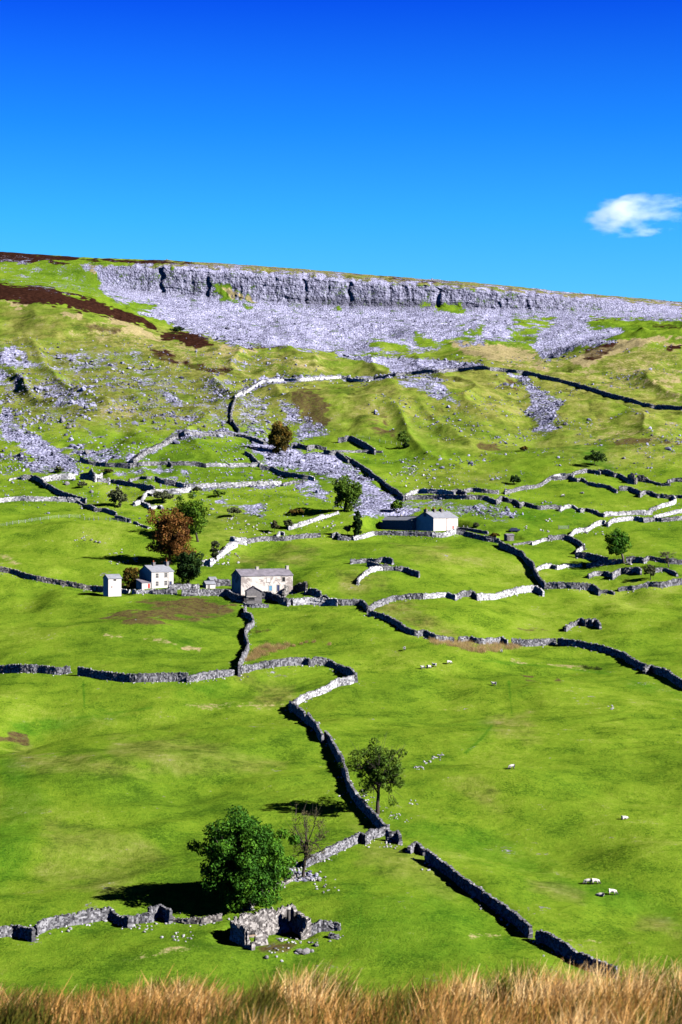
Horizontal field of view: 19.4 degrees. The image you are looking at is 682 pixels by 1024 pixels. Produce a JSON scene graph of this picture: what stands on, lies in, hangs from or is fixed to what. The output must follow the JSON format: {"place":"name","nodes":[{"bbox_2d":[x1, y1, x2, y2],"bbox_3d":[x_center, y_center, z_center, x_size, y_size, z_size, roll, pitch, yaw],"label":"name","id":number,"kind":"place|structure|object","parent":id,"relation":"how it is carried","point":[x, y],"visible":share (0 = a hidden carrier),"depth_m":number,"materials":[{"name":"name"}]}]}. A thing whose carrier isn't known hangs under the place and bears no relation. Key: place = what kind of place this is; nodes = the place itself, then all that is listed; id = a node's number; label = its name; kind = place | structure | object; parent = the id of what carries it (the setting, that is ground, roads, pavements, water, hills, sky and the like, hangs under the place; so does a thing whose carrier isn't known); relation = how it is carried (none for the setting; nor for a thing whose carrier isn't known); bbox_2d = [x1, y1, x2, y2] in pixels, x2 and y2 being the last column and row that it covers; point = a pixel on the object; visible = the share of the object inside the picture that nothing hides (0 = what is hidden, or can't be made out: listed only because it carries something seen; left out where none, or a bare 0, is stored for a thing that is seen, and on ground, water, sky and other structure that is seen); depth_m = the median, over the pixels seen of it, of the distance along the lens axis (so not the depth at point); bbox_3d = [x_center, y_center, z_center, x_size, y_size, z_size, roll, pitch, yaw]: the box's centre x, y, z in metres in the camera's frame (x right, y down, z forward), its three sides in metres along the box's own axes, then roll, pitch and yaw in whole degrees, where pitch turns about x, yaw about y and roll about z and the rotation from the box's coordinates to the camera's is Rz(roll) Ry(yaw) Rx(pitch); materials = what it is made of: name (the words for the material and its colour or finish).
{"place":"outdoors","nodes":[
{"label":"outdoors","id":0,"kind":"place"},
{"bbox_2d":[0,252,681,1004],"bbox_3d":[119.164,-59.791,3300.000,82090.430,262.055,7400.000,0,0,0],"label":"hillside","id":1,"kind":"structure","parent":0,"point":[116,796],"depth_m":551.46,"materials":[{"name":"plant"}]},
{"bbox_2d":[0,924,35,941],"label":"drystone wall","id":2,"kind":"structure","parent":1,"relation":"on","point":[24,932],"depth_m":309.81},
{"bbox_2d":[21,475,46,487],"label":"drystone wall","id":3,"kind":"structure","parent":1,"relation":"on","point":[40,480],"depth_m":776.22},
{"bbox_2d":[0,663,70,674],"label":"drystone wall","id":4,"kind":"structure","parent":1,"relation":"on","point":[26,668],"depth_m":513.71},
{"bbox_2d":[0,495,81,502],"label":"drystone wall","id":5,"kind":"structure","parent":1,"relation":"on","point":[37,498],"depth_m":735.57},
{"bbox_2d":[0,566,102,591],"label":"drystone wall","id":6,"kind":"structure","parent":1,"relation":"on","point":[44,579],"depth_m":623.07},
{"bbox_2d":[41,473,75,481],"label":"drystone wall","id":7,"kind":"structure","parent":1,"relation":"on","point":[61,476],"depth_m":774.59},
{"bbox_2d":[46,482,86,503],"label":"drystone wall","id":8,"kind":"structure","parent":1,"relation":"on","point":[57,491],"depth_m":745.37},
{"bbox_2d":[34,906,132,935],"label":"drystone wall","id":9,"kind":"structure","parent":1,"relation":"on","point":[88,915],"depth_m":314.57,"materials":[{"name":"stone"}]},
{"bbox_2d":[80,468,109,484],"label":"ruined cottage","id":10,"kind":"structure","parent":1,"relation":"on","point":[90,475],"depth_m":770.97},
{"bbox_2d":[79,457,130,468],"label":"drystone wall","id":11,"kind":"structure","parent":1,"relation":"on","point":[106,464],"depth_m":794.34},
{"bbox_2d":[103,574,121,596],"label":"field barn","id":12,"kind":"structure","parent":1,"relation":"on","point":[111,585],"depth_m":602.00,"materials":[{"name":"stone"}]},
{"bbox_2d":[107,487,127,507],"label":"broadleaf tree","id":13,"kind":"object","parent":1,"relation":"on","point":[118,495],"visible":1,"depth_m":724.63,"materials":[{"name":"green plant"}]},
{"bbox_2d":[121,567,139,588],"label":"broadleaf tree","id":14,"kind":"object","parent":1,"relation":"on","point":[129,573],"visible":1,"depth_m":610.27,"materials":[{"name":"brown plant"}]},
{"bbox_2d":[77,666,187,682],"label":"drystone wall","id":15,"kind":"structure","parent":1,"relation":"on","point":[138,677],"depth_m":500.35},
{"bbox_2d":[116,479,154,489],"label":"drystone wall","id":16,"kind":"structure","parent":1,"relation":"on","point":[136,485],"depth_m":764.31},
{"bbox_2d":[123,912,153,923],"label":"drystone wall","id":17,"kind":"structure","parent":1,"relation":"on","point":[147,917],"depth_m":315.64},
{"bbox_2d":[130,461,172,467],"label":"drystone wall","id":18,"kind":"structure","parent":1,"relation":"on","point":[147,463],"depth_m":796.24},
{"bbox_2d":[136,560,173,589],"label":"farmhouse","id":19,"kind":"object","parent":1,"relation":"on","point":[152,575],"visible":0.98,"depth_m":610.72,"materials":[{"name":"stone"}]},
{"bbox_2d":[147,904,172,922],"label":"drystone wall","id":20,"kind":"structure","parent":1,"relation":"on","point":[163,912],"depth_m":316.89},
{"bbox_2d":[152,490,174,502],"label":"shrub","id":21,"kind":"object","parent":1,"relation":"on","point":[164,494],"visible":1,"depth_m":736.40,"materials":[{"name":"green plant"}]},
{"bbox_2d":[145,507,196,564],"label":"broadleaf tree","id":22,"kind":"object","parent":1,"relation":"on","point":[171,532],"visible":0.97,"depth_m":640.42,"materials":[{"name":"brown plant"}]},
{"bbox_2d":[151,486,191,495],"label":"drystone wall","id":23,"kind":"structure","parent":1,"relation":"on","point":[180,490],"depth_m":748.27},
{"bbox_2d":[168,583,199,589],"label":"drystone wall","id":24,"kind":"structure","parent":1,"relation":"on","point":[184,586],"depth_m":609.76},
{"bbox_2d":[170,461,206,467],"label":"drystone wall","id":25,"kind":"structure","parent":1,"relation":"on","point":[196,464],"depth_m":797.42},
{"bbox_2d":[174,551,203,583],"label":"broadleaf tree","id":26,"kind":"object","parent":1,"relation":"on","point":[187,570],"visible":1,"depth_m":616.39,"materials":[{"name":"green plant"}]},
{"bbox_2d":[174,491,210,541],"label":"broadleaf tree","id":27,"kind":"object","parent":1,"relation":"on","point":[196,511],"visible":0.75,"depth_m":665.69,"materials":[{"name":"green plant"}]},
{"bbox_2d":[173,913,222,923],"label":"drystone wall","id":28,"kind":"structure","parent":1,"relation":"on","point":[205,919],"depth_m":315.10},
{"bbox_2d":[130,431,266,462],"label":"drystone wall","id":29,"kind":"structure","parent":1,"relation":"on","point":[136,458],"depth_m":844.00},
{"bbox_2d":[186,669,234,682],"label":"drystone wall","id":30,"kind":"structure","parent":1,"relation":"on","point":[210,674],"depth_m":501.81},
{"bbox_2d":[181,588,244,602],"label":"drystone wall","id":31,"kind":"structure","parent":1,"relation":"on","point":[230,594],"depth_m":602.58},
{"bbox_2d":[209,540,219,559],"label":"broadleaf tree","id":32,"kind":"object","parent":1,"relation":"on","point":[214,550],"visible":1,"depth_m":643.24,"materials":[{"name":"green plant"}]},
{"bbox_2d":[210,541,237,563],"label":"drystone wall","id":33,"kind":"structure","parent":1,"relation":"on","point":[227,548],"depth_m":655.22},
{"bbox_2d":[182,481,281,488],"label":"drystone wall","id":34,"kind":"structure","parent":1,"relation":"on","point":[239,484],"depth_m":763.03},
{"bbox_2d":[186,804,299,911],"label":"broadleaf tree","id":35,"kind":"object","parent":1,"relation":"on","point":[236,871],"visible":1,"depth_m":318.15,"materials":[{"name":"green plant"}]},
{"bbox_2d":[237,605,254,676],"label":"drystone wall","id":36,"kind":"structure","parent":1,"relation":"on","point":[249,626],"depth_m":552.32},
{"bbox_2d":[242,586,262,603],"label":"stone shed","id":37,"kind":"structure","parent":1,"relation":"on","point":[253,594],"depth_m":595.51,"materials":[{"name":"stone"}]},
{"bbox_2d":[231,566,292,595],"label":"farmhouse","id":38,"kind":"structure","parent":1,"relation":"on","point":[276,580],"depth_m":610.09,"materials":[{"name":"stone"}]},
{"bbox_2d":[244,640,291,660],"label":"rushes","id":39,"kind":"object","parent":1,"relation":"on","point":[258,650],"visible":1,"depth_m":537.62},
{"bbox_2d":[230,903,311,950],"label":"ruined barn","id":40,"kind":"structure","parent":1,"relation":"on","point":[260,925],"depth_m":310.09,"materials":[{"name":"stone"}]},
{"bbox_2d":[262,591,287,605],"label":"drystone wall","id":41,"kind":"structure","parent":1,"relation":"on","point":[278,598],"depth_m":599.74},
{"bbox_2d":[266,421,292,452],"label":"broadleaf tree","id":42,"kind":"object","parent":1,"relation":"on","point":[279,436],"visible":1,"depth_m":814.85,"materials":[{"name":"brown plant"}]},
{"bbox_2d":[247,533,320,543],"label":"drystone wall","id":43,"kind":"structure","parent":1,"relation":"on","point":[281,538],"depth_m":677.08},
{"bbox_2d":[260,465,308,479],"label":"drystone wall","id":44,"kind":"structure","parent":1,"relation":"on","point":[281,473],"depth_m":788.44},
{"bbox_2d":[282,581,307,596],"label":"drystone wall","id":45,"kind":"structure","parent":1,"relation":"on","point":[300,587],"depth_m":611.95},
{"bbox_2d":[240,656,357,682],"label":"drystone wall","id":46,"kind":"structure","parent":1,"relation":"on","point":[314,661],"depth_m":510.04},
{"bbox_2d":[234,375,369,397],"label":"drystone wall","id":47,"kind":"structure","parent":1,"relation":"on","point":[244,392],"depth_m":989.90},
{"bbox_2d":[288,701,324,742],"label":"drystone wall","id":48,"kind":"structure","parent":1,"relation":"on","point":[297,710],"depth_m":451.68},
{"bbox_2d":[286,802,330,876],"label":"bare tree","id":49,"kind":"object","parent":1,"relation":"on","point":[306,851],"visible":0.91,"depth_m":333.47,"materials":[{"name":"brown plant"}]},
{"bbox_2d":[287,511,338,529],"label":"drystone wall","id":50,"kind":"structure","parent":1,"relation":"on","point":[309,521],"depth_m":695.06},
{"bbox_2d":[293,597,337,605],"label":"drystone wall","id":51,"kind":"structure","parent":1,"relation":"on","point":[323,601],"depth_m":594.44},
{"bbox_2d":[290,673,355,706],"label":"drystone wall","id":52,"kind":"structure","parent":1,"relation":"on","point":[336,683],"depth_m":489.92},
{"bbox_2d":[311,919,340,935],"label":"drystone wall","id":53,"kind":"structure","parent":1,"relation":"on","point":[319,925],"depth_m":309.49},
{"bbox_2d":[323,449,348,463],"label":"drystone wall","id":54,"kind":"structure","parent":1,"relation":"on","point":[338,454],"depth_m":817.62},
{"bbox_2d":[324,730,348,778],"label":"drystone wall","id":55,"kind":"structure","parent":1,"relation":"on","point":[335,750],"depth_m":419.15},
{"bbox_2d":[0,951,681,1023],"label":"tall grass","id":56,"kind":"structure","parent":1,"relation":"on","point":[587,1000],"depth_m":15.74,"materials":[{"name":"plant"}]},
{"bbox_2d":[0,256,681,881],"bbox_3d":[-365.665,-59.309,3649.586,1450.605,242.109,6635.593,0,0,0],"label":"scree","id":57,"kind":"structure","parent":1,"relation":"on","point":[20,456],"depth_m":893.51,"materials":[{"name":"stone"}]},
{"bbox_2d":[0,369,681,974],"bbox_3d":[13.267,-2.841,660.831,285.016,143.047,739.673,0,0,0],"label":"fallen stones","id":58,"kind":"object","parent":1,"relation":"on","point":[320,723],"visible":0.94,"depth_m":475.54,"materials":[{"name":"stone"}]},
{"bbox_2d":[302,824,389,867],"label":"drystone wall","id":59,"kind":"structure","parent":1,"relation":"on","point":[368,836],"depth_m":349.80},
{"bbox_2d":[331,474,362,510],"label":"broadleaf tree","id":60,"kind":"object","parent":1,"relation":"on","point":[348,493],"visible":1,"depth_m":716.38,"materials":[{"name":"green plant"}]},
{"bbox_2d":[340,598,367,611],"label":"drystone wall","id":61,"kind":"structure","parent":1,"relation":"on","point":[355,601],"depth_m":591.53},
{"bbox_2d":[337,435,375,454],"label":"drystone wall","id":62,"kind":"structure","parent":1,"relation":"on","point":[363,444],"depth_m":844.27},
{"bbox_2d":[351,510,362,534],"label":"conifer","id":63,"kind":"object","parent":1,"relation":"on","point":[356,526],"visible":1,"depth_m":680.68,"materials":[{"name":"green plant"}]},
{"bbox_2d":[345,767,389,829],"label":"drystone wall","id":64,"kind":"structure","parent":1,"relation":"on","point":[368,811],"depth_m":374.86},
{"bbox_2d":[328,734,407,813],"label":"broadleaf tree","id":65,"kind":"object","parent":1,"relation":"on","point":[376,760],"visible":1,"depth_m":371.52,"materials":[{"name":"green plant"}]},
{"bbox_2d":[356,566,382,584],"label":"drystone wall","id":66,"kind":"structure","parent":1,"relation":"on","point":[371,569],"depth_m":623.72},
{"bbox_2d":[350,556,393,564],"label":"drystone wall","id":67,"kind":"structure","parent":1,"relation":"on","point":[389,560],"depth_m":640.96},
{"bbox_2d":[345,455,404,500],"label":"drystone wall","id":68,"kind":"structure","parent":1,"relation":"on","point":[382,481],"depth_m":780.11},
{"bbox_2d":[367,561,419,577],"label":"drystone wall","id":69,"kind":"structure","parent":1,"relation":"on","point":[408,570],"depth_m":630.99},
{"bbox_2d":[385,829,402,844],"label":"drystone wall","id":70,"kind":"structure","parent":1,"relation":"on","point":[394,836],"depth_m":354.15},
{"bbox_2d":[368,593,424,610],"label":"drystone wall","id":71,"kind":"structure","parent":1,"relation":"on","point":[379,603],"depth_m":595.80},
{"bbox_2d":[379,515,416,529],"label":"barn","id":72,"kind":"structure","parent":1,"relation":"on","point":[400,522],"depth_m":701.90,"materials":[{"name":"stone"}]},
{"bbox_2d":[367,369,432,380],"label":"drystone wall","id":73,"kind":"structure","parent":1,"relation":"on","point":[406,373],"depth_m":1001.31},
{"bbox_2d":[374,530,434,536],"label":"drystone wall","id":74,"kind":"structure","parent":1,"relation":"on","point":[407,533],"depth_m":683.78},
{"bbox_2d":[367,610,453,641],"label":"drystone wall","id":75,"kind":"structure","parent":1,"relation":"on","point":[403,627],"depth_m":549.06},
{"bbox_2d":[407,841,424,855],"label":"drystone wall","id":76,"kind":"structure","parent":1,"relation":"on","point":[415,846],"depth_m":346.82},
{"bbox_2d":[405,488,455,495],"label":"drystone wall","id":77,"kind":"structure","parent":1,"relation":"on","point":[430,491],"depth_m":749.72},
{"bbox_2d":[416,507,458,530],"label":"farmhouse","id":78,"kind":"object","parent":1,"relation":"on","point":[435,520],"visible":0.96,"depth_m":695.82,"materials":[{"name":"paint"}]},
{"bbox_2d":[423,592,456,600],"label":"drystone wall","id":79,"kind":"structure","parent":1,"relation":"on","point":[440,595],"depth_m":597.36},
{"bbox_2d":[432,529,455,537],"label":"drystone wall","id":80,"kind":"structure","parent":1,"relation":"on","point":[446,533],"depth_m":681.62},
{"bbox_2d":[405,494,494,503],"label":"drystone wall","id":81,"kind":"structure","parent":1,"relation":"on","point":[450,496],"depth_m":737.18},
{"bbox_2d":[432,366,492,372],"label":"drystone wall","id":82,"kind":"structure","parent":1,"relation":"on","point":[445,370],"depth_m":1020.06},
{"bbox_2d":[455,589,476,599],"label":"drystone wall","id":83,"kind":"structure","parent":1,"relation":"on","point":[465,593],"depth_m":601.81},
{"bbox_2d":[428,636,520,653],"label":"rushes","id":84,"kind":"object","parent":1,"relation":"on","point":[494,646],"visible":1,"depth_m":543.91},
{"bbox_2d":[456,529,499,542],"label":"drystone wall","id":85,"kind":"structure","parent":1,"relation":"on","point":[477,536],"depth_m":679.95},
{"bbox_2d":[424,849,532,937],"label":"drystone wall","id":86,"kind":"structure","parent":1,"relation":"on","point":[513,917],"depth_m":325.18,"materials":[{"name":"stone"}]},
{"bbox_2d":[463,487,498,493],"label":"drystone wall","id":87,"kind":"structure","parent":1,"relation":"on","point":[480,490],"depth_m":746.87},
{"bbox_2d":[458,636,508,645],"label":"drystone wall","id":88,"kind":"structure","parent":1,"relation":"on","point":[482,641],"depth_m":551.32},
{"bbox_2d":[495,496,521,508],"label":"drystone wall","id":89,"kind":"structure","parent":1,"relation":"on","point":[505,499],"depth_m":730.30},
{"bbox_2d":[476,585,544,600],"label":"drystone wall","id":90,"kind":"structure","parent":1,"relation":"on","point":[516,590],"depth_m":612.64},
{"bbox_2d":[498,540,545,589],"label":"drystone wall","id":91,"kind":"structure","parent":1,"relation":"on","point":[517,552],"depth_m":653.78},
{"bbox_2d":[503,475,553,494],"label":"drystone wall","id":92,"kind":"structure","parent":1,"relation":"on","point":[527,487],"depth_m":761.04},
{"bbox_2d":[511,638,556,646],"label":"drystone wall","id":93,"kind":"structure","parent":1,"relation":"on","point":[536,642],"depth_m":557.23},
{"bbox_2d":[517,501,561,509],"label":"drystone wall","id":94,"kind":"structure","parent":1,"relation":"on","point":[540,507],"depth_m":725.37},
{"bbox_2d":[536,563,581,571],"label":"drystone wall","id":95,"kind":"structure","parent":1,"relation":"on","point":[550,565],"depth_m":648.61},
{"bbox_2d":[548,534,584,550],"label":"drystone wall","id":96,"kind":"structure","parent":1,"relation":"on","point":[566,537],"depth_m":681.34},
{"bbox_2d":[543,581,600,595],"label":"drystone wall","id":97,"kind":"structure","parent":1,"relation":"on","point":[595,589],"depth_m":622.98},
{"bbox_2d":[534,929,617,976],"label":"drystone wall","id":98,"kind":"structure","parent":1,"relation":"on","point":[556,943],"depth_m":299.99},
{"bbox_2d":[564,618,601,631],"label":"drystone wall","id":99,"kind":"structure","parent":1,"relation":"on","point":[586,622],"depth_m":577.08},
{"bbox_2d":[551,475,617,492],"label":"drystone wall","id":100,"kind":"structure","parent":1,"relation":"on","point":[582,479],"depth_m":765.87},
{"bbox_2d":[490,367,681,409],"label":"drystone wall","id":101,"kind":"structure","parent":1,"relation":"on","point":[614,396],"depth_m":960.29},
{"bbox_2d":[569,520,605,536],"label":"drystone wall","id":102,"kind":"structure","parent":1,"relation":"on","point":[589,527],"depth_m":695.74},
{"bbox_2d":[575,552,608,560],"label":"drystone wall","id":103,"kind":"structure","parent":1,"relation":"on","point":[590,556],"depth_m":660.21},
{"bbox_2d":[584,450,607,464],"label":"shrub","id":104,"kind":"object","parent":1,"relation":"on","point":[591,457],"visible":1,"depth_m":788.96,"materials":[{"name":"green plant"}]},
{"bbox_2d":[587,571,610,578],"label":"drystone wall","id":105,"kind":"structure","parent":1,"relation":"on","point":[598,573],"depth_m":637.23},
{"bbox_2d":[557,638,646,669],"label":"drystone wall","id":106,"kind":"structure","parent":1,"relation":"on","point":[628,658],"depth_m":548.52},
{"bbox_2d":[586,559,621,567],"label":"drystone wall","id":107,"kind":"structure","parent":1,"relation":"on","point":[604,562],"depth_m":651.18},
{"bbox_2d":[598,469,626,481],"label":"drystone wall","id":108,"kind":"structure","parent":1,"relation":"on","point":[614,475],"depth_m":773.96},
{"bbox_2d":[604,527,631,563],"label":"broadleaf tree","id":109,"kind":"object","parent":1,"relation":"on","point":[619,541],"visible":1,"depth_m":648.14,"materials":[{"name":"green plant"}]},
{"bbox_2d":[607,516,642,526],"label":"drystone wall","id":110,"kind":"structure","parent":1,"relation":"on","point":[622,519],"depth_m":708.78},
{"bbox_2d":[610,567,641,579],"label":"drystone wall","id":111,"kind":"structure","parent":1,"relation":"on","point":[622,571],"depth_m":635.74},
{"bbox_2d":[602,509,652,516],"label":"drystone wall","id":112,"kind":"structure","parent":1,"relation":"on","point":[630,512],"depth_m":720.36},
{"bbox_2d":[617,578,681,591],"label":"drystone wall","id":113,"kind":"structure","parent":1,"relation":"on","point":[671,582],"depth_m":620.48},
{"bbox_2d":[626,556,681,564],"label":"drystone wall","id":114,"kind":"structure","parent":1,"relation":"on","point":[641,560],"depth_m":647.72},
{"bbox_2d":[638,490,672,498],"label":"drystone wall","id":115,"kind":"structure","parent":1,"relation":"on","point":[649,492],"depth_m":745.70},
{"bbox_2d":[642,515,681,522],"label":"drystone wall","id":116,"kind":"structure","parent":1,"relation":"on","point":[659,519],"depth_m":708.67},
{"bbox_2d":[643,665,681,687],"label":"drystone wall","id":117,"kind":"structure","parent":1,"relation":"on","point":[668,674],"depth_m":507.39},
{"bbox_2d":[0,0,681,301],"label":"sky","id":118,"kind":"structure","parent":0,"point":[517,143],"materials":[{"name":"blue"}]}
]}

